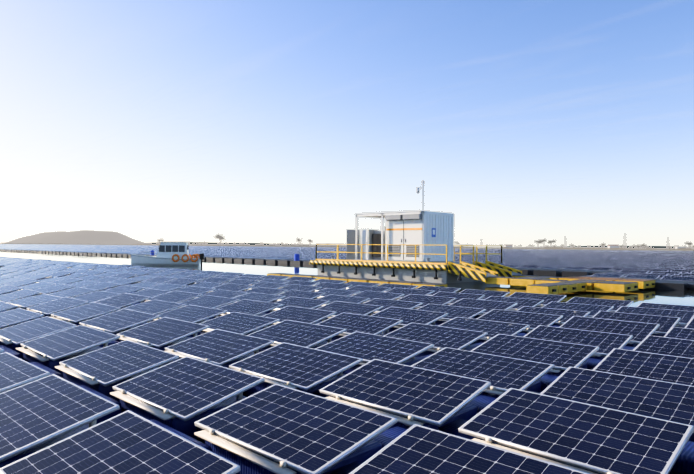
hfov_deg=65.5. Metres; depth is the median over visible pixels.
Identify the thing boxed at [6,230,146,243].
hill terrain
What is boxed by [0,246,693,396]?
water
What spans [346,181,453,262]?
inverter station
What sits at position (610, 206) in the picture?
sky
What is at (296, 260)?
channel edge floats
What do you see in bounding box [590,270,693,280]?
solar array
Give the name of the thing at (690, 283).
floats
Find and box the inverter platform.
[309,244,521,282]
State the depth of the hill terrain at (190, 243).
4984.62 m
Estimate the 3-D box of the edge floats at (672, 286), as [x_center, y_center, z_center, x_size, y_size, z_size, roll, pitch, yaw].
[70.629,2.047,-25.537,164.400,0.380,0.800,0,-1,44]
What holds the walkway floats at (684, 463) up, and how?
on the water
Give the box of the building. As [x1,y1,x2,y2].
[608,245,618,247]
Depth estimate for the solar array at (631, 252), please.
324.95 m
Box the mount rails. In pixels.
[0,266,678,473]
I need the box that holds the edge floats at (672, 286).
[652,282,693,290]
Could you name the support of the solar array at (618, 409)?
on the floats at (371, 448)
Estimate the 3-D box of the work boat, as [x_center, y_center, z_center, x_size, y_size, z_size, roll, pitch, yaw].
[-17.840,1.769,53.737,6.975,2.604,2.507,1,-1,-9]
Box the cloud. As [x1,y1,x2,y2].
[0,0,693,204]
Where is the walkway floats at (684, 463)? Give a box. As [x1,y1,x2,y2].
[0,276,693,473]
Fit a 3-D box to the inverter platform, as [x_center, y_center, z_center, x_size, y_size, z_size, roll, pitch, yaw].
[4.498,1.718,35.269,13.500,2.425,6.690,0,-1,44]
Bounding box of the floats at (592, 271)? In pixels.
[3,249,619,274]
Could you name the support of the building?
on the shore ground at (306, 246)
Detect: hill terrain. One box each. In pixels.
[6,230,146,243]
[147,242,346,245]
[513,246,693,248]
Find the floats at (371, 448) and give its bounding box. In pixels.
[0,272,693,473]
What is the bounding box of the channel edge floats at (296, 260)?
[0,249,612,276]
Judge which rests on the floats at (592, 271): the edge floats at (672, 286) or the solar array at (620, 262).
the solar array at (620, 262)
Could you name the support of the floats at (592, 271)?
on the water
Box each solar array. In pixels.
[0,244,693,255]
[0,245,158,247]
[0,247,693,272]
[0,256,693,473]
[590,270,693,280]
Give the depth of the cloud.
33601.33 m
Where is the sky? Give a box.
[0,0,693,246]
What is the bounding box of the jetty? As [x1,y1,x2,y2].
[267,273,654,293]
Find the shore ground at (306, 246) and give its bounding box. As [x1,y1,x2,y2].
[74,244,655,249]
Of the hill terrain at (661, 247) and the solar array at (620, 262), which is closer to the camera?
the solar array at (620, 262)
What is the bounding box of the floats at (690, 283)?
[582,275,693,289]
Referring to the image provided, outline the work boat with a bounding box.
[131,242,203,265]
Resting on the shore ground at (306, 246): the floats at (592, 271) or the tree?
the tree
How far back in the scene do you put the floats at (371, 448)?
5.91 m
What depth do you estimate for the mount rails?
5.73 m

